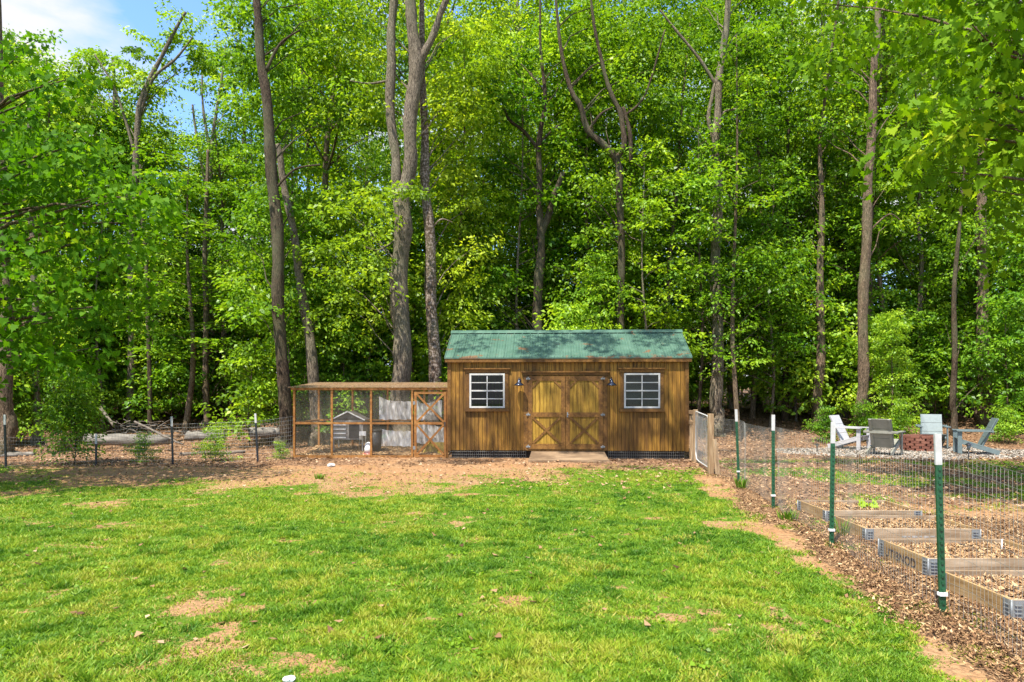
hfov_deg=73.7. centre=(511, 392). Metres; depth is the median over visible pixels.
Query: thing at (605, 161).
forest tree
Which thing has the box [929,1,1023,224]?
forest tree
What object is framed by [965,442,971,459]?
path light
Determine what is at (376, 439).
feed bin
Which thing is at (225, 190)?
forest tree
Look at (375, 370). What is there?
sapling
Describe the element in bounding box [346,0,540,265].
forest tree
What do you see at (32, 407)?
sapling
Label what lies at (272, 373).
sapling
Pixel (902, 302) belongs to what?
sapling
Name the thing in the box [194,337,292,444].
sapling
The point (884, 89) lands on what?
forest tree
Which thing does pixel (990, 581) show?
raised bed
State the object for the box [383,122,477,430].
tree
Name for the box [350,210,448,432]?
sapling
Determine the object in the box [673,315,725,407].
sapling
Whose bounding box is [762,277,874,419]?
sapling
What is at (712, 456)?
garden gate
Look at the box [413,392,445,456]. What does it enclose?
run door
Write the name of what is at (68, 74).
tree
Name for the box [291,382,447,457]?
chicken run
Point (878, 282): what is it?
tree
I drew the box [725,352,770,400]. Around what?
sapling
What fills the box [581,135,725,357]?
tree
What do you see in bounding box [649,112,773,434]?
tree
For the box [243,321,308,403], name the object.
sapling
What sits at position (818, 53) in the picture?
forest tree
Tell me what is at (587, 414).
door
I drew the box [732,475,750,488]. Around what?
leafy clump
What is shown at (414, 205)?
tree
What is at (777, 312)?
tree
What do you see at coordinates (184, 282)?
sapling
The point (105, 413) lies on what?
log
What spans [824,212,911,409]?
sapling
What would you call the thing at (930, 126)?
forest tree
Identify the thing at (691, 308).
sapling
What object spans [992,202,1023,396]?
sapling
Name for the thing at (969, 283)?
sapling
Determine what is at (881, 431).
garden chair
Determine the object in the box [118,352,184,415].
sapling
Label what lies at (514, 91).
forest tree
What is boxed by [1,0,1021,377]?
sky
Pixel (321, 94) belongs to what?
forest tree
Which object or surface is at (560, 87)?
forest tree
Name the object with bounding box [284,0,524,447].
tree
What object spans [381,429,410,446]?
plastic sheet
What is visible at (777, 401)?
sapling
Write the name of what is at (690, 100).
forest tree
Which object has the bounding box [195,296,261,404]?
sapling
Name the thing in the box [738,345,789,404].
sapling
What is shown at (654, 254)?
sapling
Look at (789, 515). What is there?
leafy clump
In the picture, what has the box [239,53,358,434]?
tree
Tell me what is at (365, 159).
forest tree
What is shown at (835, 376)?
sapling
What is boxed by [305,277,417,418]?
sapling
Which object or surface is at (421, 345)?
sapling
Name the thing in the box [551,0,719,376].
forest tree
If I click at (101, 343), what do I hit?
sapling
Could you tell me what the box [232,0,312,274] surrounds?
forest tree
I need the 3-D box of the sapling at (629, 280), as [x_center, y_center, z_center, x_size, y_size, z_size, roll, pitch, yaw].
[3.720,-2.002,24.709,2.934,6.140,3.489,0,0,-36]
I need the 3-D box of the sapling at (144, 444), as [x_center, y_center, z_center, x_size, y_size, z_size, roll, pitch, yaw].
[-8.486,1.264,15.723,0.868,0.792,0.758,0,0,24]
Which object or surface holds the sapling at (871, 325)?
on the ground at (956, 668)
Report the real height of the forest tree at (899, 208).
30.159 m
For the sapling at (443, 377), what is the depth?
21.15 m
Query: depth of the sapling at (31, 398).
23.23 m
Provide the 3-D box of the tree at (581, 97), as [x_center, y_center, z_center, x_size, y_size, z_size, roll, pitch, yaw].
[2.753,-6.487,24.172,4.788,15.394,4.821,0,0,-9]
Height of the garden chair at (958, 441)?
0.947 m
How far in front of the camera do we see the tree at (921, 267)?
25.39 m
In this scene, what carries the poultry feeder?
on the straw bedding
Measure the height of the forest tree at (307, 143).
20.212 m
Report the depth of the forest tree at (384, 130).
45.42 m
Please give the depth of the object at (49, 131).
23.97 m
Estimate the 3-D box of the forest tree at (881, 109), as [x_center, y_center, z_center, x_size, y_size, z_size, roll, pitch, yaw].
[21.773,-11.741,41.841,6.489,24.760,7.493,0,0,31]
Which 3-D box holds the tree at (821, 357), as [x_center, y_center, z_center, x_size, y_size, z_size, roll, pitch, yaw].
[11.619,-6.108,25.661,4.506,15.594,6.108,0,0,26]
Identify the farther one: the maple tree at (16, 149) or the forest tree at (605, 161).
the forest tree at (605, 161)
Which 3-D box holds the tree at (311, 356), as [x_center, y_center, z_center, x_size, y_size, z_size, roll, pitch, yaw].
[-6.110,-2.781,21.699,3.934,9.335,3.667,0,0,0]
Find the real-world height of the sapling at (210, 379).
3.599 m
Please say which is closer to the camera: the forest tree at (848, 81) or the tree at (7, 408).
the tree at (7, 408)
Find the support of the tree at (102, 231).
on the ground at (956, 668)
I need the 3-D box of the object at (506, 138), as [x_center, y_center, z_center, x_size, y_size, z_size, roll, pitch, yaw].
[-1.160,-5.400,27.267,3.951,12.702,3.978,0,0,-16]
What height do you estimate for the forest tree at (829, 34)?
18.837 m
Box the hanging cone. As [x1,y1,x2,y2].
[424,408,439,419]
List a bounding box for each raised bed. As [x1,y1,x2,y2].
[797,500,921,521]
[834,515,980,541]
[878,538,1023,577]
[945,570,1023,620]
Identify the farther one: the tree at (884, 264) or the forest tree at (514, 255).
the forest tree at (514, 255)
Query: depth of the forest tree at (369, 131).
51.34 m
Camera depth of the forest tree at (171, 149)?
48.06 m
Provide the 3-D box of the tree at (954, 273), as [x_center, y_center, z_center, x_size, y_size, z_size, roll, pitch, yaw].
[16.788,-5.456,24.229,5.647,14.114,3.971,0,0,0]
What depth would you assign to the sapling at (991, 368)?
28.70 m
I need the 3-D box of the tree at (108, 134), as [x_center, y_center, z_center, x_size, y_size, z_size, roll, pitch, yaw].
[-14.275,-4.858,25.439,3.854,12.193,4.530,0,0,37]
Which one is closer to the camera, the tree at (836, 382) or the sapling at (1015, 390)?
the sapling at (1015, 390)
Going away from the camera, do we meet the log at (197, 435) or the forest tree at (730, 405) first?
the log at (197, 435)
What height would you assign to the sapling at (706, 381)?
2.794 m
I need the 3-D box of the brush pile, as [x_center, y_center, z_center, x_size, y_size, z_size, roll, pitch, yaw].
[-10.893,1.070,19.569,2.744,0.671,1.320,0,0,0]
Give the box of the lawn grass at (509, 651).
[0,456,1023,681]
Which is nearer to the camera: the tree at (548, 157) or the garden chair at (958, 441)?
the garden chair at (958, 441)
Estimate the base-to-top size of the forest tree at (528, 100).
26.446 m
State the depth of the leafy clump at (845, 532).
7.69 m
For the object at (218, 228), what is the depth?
28.29 m
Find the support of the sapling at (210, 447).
on the ground at (956, 668)
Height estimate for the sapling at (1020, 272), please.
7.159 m
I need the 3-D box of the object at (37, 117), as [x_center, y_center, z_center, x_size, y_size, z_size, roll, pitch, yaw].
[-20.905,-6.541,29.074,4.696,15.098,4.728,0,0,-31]
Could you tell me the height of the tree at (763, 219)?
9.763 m
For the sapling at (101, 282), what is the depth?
24.49 m
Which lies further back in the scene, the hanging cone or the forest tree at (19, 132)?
the forest tree at (19, 132)
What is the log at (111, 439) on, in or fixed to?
on the ground at (956, 668)
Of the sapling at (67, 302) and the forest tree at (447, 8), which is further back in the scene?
the forest tree at (447, 8)
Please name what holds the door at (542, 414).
in the shed
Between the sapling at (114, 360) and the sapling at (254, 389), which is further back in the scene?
the sapling at (114, 360)
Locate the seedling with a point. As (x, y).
(863, 503)
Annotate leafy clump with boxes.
[314,473,325,478]
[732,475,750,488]
[776,508,798,520]
[834,517,855,535]
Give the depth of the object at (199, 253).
28.26 m
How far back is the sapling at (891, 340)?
21.65 m
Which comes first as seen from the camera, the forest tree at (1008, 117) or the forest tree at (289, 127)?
the forest tree at (1008, 117)
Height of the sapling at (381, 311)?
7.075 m
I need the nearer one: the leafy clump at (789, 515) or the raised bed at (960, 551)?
the raised bed at (960, 551)
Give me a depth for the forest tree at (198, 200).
41.97 m
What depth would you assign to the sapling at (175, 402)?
23.58 m
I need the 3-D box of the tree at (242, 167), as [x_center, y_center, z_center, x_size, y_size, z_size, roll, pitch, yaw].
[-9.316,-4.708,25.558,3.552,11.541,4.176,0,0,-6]
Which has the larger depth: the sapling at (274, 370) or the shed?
the sapling at (274, 370)
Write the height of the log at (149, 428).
0.577 m
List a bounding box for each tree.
[0,0,32,456]
[0,30,195,401]
[2,27,43,285]
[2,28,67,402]
[3,45,94,445]
[3,54,85,284]
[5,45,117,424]
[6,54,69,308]
[8,64,158,403]
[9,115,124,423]
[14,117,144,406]
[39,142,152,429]
[44,0,222,430]
[47,49,191,413]
[47,73,125,348]
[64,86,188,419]
[78,94,135,228]
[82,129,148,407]
[83,91,161,344]
[93,164,201,433]
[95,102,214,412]
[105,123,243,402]
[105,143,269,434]
[136,120,307,414]
[138,149,268,427]
[148,119,192,207]
[156,139,250,333]
[158,36,259,413]
[171,92,312,408]
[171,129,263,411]
[172,160,219,330]
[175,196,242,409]
[185,0,316,399]
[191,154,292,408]
[199,0,377,448]
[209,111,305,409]
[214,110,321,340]
[217,0,448,410]
[225,0,393,405]
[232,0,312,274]
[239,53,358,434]
[255,11,320,279]
[257,143,375,446]
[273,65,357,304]
[274,2,388,272]
[283,13,343,273]
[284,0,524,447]
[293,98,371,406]
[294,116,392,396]
[300,0,395,394]
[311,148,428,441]
[328,15,402,269]
[333,0,467,344]
[339,70,401,269]
[340,12,441,254]
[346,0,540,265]
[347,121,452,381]
[350,7,488,315]
[362,23,437,265]
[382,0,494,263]
[383,1,474,314]
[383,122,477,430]
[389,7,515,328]
[407,0,505,441]
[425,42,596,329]
[431,0,596,329]
[431,14,524,241]
[436,0,614,329]
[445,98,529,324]
[451,0,585,302]
[460,0,547,254]
[465,6,577,259]
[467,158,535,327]
[478,9,604,327]
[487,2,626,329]
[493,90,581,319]
[504,10,569,233]
[520,0,692,329]
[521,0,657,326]
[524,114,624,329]
[537,4,643,252]
[546,0,710,318]
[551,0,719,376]
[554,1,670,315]
[559,21,661,282]
[562,0,698,330]
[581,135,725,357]
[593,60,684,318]
[616,9,735,400]
[622,12,713,328]
[625,7,738,327]
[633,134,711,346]
[641,0,835,436]
[642,2,712,310]
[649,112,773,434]
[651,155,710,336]
[654,0,813,409]
[656,3,852,408]
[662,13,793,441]
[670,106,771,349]
[683,3,791,395]
[689,0,901,420]
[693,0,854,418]
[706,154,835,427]
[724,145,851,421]
[734,3,814,255]
[747,5,816,399]
[752,0,927,407]
[757,0,888,430]
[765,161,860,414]
[769,0,1023,291]
[775,0,996,414]
[779,0,989,437]
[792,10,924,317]
[795,1,847,280]
[795,2,924,404]
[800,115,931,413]
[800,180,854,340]
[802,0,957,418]
[803,7,910,417]
[813,3,898,335]
[821,6,934,278]
[846,0,913,284]
[858,40,975,419]
[867,6,1021,408]
[875,0,1023,413]
[883,6,988,400]
[884,81,934,293]
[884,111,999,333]
[891,7,1019,332]
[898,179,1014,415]
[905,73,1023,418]
[910,57,1023,436]
[917,0,1023,426]
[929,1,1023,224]
[941,1,1023,288]
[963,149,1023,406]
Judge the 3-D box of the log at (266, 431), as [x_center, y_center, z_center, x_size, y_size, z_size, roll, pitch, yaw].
[-7.044,1.138,19.507,0.854,0.323,0.316,0,0,-16]
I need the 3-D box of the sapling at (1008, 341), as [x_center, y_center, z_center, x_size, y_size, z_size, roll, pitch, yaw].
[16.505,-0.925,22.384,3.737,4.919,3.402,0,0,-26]
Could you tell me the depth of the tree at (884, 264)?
23.61 m
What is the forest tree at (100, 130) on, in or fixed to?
on the ground at (956, 668)
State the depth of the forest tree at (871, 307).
24.06 m
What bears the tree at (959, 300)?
on the ground at (956, 668)
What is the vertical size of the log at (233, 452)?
0.122 m
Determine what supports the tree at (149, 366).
on the ground at (956, 668)
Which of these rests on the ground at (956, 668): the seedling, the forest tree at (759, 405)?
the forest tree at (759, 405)
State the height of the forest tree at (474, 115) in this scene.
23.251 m
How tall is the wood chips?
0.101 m
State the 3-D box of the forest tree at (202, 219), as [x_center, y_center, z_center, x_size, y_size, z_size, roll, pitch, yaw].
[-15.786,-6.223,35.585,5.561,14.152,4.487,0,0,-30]
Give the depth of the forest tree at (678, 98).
35.68 m
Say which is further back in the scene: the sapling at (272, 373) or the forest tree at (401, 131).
the forest tree at (401, 131)
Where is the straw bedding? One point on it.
(352, 451)
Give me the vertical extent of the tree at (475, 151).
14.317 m
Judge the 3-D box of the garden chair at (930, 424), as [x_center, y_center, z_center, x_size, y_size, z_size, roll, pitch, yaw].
[12.278,1.112,19.935,0.810,0.947,0.957,0,0,26]
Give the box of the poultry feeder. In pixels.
[363,442,372,454]
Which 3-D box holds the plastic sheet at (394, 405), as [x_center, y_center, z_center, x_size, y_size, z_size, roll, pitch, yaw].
[-3.166,0.420,18.551,0.897,0.640,0.134,0,0,0]
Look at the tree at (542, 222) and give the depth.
23.74 m
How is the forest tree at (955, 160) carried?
on the ground at (956, 668)
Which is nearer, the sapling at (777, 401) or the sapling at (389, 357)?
the sapling at (389, 357)
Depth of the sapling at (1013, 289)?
25.27 m
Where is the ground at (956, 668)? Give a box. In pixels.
[0,382,1023,681]
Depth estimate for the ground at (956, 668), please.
10.12 m
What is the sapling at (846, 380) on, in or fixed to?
on the ground at (956, 668)
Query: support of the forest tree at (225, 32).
on the ground at (956, 668)
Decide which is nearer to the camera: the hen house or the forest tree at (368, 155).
the hen house
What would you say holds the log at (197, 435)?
on the ground at (956, 668)
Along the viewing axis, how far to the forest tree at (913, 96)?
31.18 m
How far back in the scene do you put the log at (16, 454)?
17.13 m
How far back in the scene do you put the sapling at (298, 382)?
21.64 m
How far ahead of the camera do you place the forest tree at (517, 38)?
26.00 m
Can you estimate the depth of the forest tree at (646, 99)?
31.86 m
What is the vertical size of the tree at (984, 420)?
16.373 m
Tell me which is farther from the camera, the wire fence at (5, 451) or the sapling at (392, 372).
the sapling at (392, 372)
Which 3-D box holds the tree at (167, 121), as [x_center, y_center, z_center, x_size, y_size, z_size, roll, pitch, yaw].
[-16.371,-6.241,27.694,7.333,14.682,4.662,0,0,0]
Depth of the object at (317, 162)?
27.26 m
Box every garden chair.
[827,415,870,449]
[863,419,905,455]
[915,414,950,447]
[952,418,999,454]
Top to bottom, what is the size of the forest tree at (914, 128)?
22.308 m
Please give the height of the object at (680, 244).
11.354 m
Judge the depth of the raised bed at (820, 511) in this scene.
8.81 m
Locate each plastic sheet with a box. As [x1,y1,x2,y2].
[379,396,410,419]
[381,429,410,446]
[417,400,441,419]
[417,425,443,443]
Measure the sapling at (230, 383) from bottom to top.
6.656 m
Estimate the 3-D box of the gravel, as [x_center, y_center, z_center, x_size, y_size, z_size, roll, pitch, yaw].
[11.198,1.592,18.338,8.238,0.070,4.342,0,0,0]
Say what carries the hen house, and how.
on the ground at (956, 668)
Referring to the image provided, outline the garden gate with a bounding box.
[689,409,719,474]
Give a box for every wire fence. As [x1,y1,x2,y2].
[0,413,292,466]
[715,409,1023,655]
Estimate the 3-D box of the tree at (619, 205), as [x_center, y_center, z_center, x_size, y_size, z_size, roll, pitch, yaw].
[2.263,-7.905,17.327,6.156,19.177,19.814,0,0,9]
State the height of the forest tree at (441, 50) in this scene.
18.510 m
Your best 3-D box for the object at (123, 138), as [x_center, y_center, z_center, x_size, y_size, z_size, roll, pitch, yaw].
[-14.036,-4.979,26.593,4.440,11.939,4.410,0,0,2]
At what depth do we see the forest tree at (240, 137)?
29.19 m
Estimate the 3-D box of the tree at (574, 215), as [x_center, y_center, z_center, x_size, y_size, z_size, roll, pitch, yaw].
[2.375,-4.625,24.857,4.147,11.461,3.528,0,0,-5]
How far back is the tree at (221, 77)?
27.62 m
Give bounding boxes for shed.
[444,329,691,458]
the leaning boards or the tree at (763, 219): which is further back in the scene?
the tree at (763, 219)
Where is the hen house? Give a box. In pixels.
[330,411,369,453]
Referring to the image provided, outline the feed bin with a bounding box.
[369,429,382,454]
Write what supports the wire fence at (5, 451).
on the ground at (956, 668)
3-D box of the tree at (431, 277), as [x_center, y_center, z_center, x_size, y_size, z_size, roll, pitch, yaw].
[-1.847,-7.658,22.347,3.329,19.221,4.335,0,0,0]
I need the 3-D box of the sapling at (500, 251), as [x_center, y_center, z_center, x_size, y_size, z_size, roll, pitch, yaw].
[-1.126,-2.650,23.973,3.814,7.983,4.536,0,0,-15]
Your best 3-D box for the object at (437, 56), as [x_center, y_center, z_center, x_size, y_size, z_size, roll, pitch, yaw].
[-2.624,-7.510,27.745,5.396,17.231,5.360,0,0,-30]
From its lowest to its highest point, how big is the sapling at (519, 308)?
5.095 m
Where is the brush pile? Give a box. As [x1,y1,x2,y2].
[101,418,185,433]
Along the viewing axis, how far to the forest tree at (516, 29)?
32.69 m
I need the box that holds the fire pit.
[899,434,933,450]
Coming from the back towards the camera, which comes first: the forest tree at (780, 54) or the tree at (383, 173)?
the forest tree at (780, 54)
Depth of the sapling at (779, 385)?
24.41 m
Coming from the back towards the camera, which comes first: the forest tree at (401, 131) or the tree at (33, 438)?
the forest tree at (401, 131)
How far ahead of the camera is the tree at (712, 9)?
23.20 m
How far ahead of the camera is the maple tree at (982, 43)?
10.08 m
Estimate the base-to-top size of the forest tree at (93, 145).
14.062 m
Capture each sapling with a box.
[0,308,68,440]
[13,322,52,428]
[13,373,41,420]
[14,256,123,434]
[29,365,120,464]
[42,289,145,415]
[45,256,144,408]
[84,255,176,415]
[114,340,163,393]
[116,323,218,424]
[117,225,220,396]
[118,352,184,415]
[123,431,163,462]
[152,328,242,413]
[188,423,242,461]
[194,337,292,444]
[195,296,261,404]
[210,241,294,411]
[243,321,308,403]
[253,336,347,438]
[255,286,344,424]
[270,440,291,458]
[276,290,363,406]
[302,316,384,441]
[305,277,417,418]
[323,315,393,418]
[349,344,390,399]
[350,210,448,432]
[374,255,424,397]
[377,333,423,415]
[381,328,442,410]
[389,323,492,434]
[411,283,474,398]
[436,202,525,404]
[455,286,510,403]
[495,286,547,329]
[524,315,566,329]
[533,298,596,329]
[562,247,634,329]
[595,259,648,329]
[611,230,704,404]
[639,312,702,394]
[640,248,696,388]
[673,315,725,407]
[687,299,770,406]
[689,345,732,408]
[692,323,736,406]
[723,272,840,414]
[724,233,813,411]
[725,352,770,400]
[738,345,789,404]
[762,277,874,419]
[776,341,834,407]
[793,332,882,413]
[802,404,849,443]
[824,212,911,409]
[824,354,857,405]
[826,312,924,427]
[846,238,966,414]
[846,286,943,409]
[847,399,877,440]
[851,308,928,429]
[875,297,957,410]
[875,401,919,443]
[895,319,995,418]
[911,301,991,406]
[924,213,1023,416]
[949,287,1023,429]
[960,309,1003,387]
[973,232,1023,409]
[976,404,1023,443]
[988,270,1023,408]
[989,355,1023,426]
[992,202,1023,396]
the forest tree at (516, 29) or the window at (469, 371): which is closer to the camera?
the window at (469, 371)
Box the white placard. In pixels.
[359,431,365,451]
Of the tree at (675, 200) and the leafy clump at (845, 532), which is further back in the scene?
the tree at (675, 200)
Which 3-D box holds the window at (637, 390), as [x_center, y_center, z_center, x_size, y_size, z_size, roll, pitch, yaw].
[3.127,-0.073,16.428,1.130,1.055,0.115,0,0,3]
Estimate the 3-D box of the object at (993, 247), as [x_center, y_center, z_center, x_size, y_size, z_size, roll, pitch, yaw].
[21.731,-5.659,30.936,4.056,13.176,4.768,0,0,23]
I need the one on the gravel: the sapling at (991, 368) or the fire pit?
the fire pit
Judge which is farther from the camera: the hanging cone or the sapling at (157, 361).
the sapling at (157, 361)
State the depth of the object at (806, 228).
26.10 m
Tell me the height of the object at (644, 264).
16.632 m
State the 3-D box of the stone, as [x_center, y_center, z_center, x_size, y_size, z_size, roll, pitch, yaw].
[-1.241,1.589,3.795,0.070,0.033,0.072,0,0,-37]
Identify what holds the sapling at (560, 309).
on the ground at (956, 668)
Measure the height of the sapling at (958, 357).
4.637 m
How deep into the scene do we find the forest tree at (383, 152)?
39.66 m
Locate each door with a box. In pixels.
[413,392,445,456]
[526,376,564,448]
[566,376,604,448]
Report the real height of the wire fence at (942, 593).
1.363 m
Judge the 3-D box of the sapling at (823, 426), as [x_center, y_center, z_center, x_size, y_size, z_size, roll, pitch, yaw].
[9.808,0.991,21.316,1.226,1.281,1.404,0,0,-27]
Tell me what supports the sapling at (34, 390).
on the ground at (956, 668)
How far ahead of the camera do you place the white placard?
17.50 m
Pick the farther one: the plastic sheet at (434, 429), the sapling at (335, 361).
the sapling at (335, 361)
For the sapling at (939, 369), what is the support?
on the ground at (956, 668)
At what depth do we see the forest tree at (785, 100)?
39.91 m
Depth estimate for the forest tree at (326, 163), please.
24.95 m
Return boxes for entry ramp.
[528,451,609,462]
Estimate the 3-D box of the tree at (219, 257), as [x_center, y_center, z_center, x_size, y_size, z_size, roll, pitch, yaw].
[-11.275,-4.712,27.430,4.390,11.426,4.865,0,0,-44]
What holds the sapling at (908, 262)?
on the ground at (956, 668)
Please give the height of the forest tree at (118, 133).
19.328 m
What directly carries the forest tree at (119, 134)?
on the ground at (956, 668)
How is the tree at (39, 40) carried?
on the ground at (956, 668)
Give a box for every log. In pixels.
[1,452,34,456]
[83,433,169,446]
[98,406,114,426]
[134,421,183,444]
[179,450,244,455]
[185,431,225,440]
[249,427,279,437]
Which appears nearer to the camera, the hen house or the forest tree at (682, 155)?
the hen house
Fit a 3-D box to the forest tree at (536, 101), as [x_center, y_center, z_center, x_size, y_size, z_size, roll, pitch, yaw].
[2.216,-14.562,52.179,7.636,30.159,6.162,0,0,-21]
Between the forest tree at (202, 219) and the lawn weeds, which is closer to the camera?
the lawn weeds
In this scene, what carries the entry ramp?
on the ground at (956, 668)
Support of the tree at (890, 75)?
on the ground at (956, 668)
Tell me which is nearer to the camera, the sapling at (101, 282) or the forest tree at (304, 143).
the sapling at (101, 282)
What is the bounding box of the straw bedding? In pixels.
[296,444,448,454]
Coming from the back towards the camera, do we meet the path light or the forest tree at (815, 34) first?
the forest tree at (815, 34)
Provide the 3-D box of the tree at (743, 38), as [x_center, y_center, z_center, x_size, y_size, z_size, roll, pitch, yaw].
[7.026,-5.018,21.967,4.208,13.529,4.236,0,0,-32]
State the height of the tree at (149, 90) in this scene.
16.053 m
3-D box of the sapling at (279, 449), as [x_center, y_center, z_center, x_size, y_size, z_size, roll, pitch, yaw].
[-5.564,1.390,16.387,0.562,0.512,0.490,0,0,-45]
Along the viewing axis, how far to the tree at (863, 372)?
22.84 m
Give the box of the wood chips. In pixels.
[699,471,1023,681]
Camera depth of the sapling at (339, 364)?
21.23 m
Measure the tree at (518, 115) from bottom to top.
12.989 m
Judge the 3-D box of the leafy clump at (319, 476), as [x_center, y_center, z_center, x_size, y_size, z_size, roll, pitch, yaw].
[-3.545,1.540,12.614,0.247,0.113,0.214,0,0,-20]
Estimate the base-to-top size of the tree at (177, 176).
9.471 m
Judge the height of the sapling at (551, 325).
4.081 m
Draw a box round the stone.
[282,675,295,681]
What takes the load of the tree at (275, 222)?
on the ground at (956, 668)
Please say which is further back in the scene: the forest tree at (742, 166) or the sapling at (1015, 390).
the forest tree at (742, 166)
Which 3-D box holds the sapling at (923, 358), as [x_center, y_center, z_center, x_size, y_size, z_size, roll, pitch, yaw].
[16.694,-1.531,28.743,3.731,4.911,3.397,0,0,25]
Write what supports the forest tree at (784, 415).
on the ground at (956, 668)
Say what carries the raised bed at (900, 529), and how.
on the ground at (956, 668)
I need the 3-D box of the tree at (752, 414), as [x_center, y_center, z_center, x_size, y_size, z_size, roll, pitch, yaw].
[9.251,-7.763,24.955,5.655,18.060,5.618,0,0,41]
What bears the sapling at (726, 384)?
on the ground at (956, 668)
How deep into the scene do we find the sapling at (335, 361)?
24.66 m
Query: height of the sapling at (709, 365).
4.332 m
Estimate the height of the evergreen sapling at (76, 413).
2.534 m
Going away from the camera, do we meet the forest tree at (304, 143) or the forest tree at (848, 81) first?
the forest tree at (848, 81)
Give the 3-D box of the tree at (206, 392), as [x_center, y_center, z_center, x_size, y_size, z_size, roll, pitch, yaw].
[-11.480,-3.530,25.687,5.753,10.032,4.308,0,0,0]
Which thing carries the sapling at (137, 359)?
on the ground at (956, 668)
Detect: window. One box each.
[464,368,509,411]
[618,368,665,411]
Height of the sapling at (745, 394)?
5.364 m
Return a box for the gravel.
[776,446,1023,459]
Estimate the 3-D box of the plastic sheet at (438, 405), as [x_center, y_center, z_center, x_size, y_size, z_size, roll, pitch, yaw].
[-2.244,0.475,18.451,0.703,0.550,0.134,0,0,0]
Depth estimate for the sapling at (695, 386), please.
25.15 m
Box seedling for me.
[858,498,878,508]
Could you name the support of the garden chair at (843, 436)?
on the ground at (956, 668)
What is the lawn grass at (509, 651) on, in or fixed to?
on the ground at (956, 668)
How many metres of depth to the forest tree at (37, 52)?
27.77 m
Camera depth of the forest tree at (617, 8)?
26.69 m
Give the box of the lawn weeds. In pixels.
[0,486,1023,677]
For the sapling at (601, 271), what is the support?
on the ground at (956, 668)
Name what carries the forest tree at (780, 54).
on the ground at (956, 668)
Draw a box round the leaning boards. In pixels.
[422,442,443,454]
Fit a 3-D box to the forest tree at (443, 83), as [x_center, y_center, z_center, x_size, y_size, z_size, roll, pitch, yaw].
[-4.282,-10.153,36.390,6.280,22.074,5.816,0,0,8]

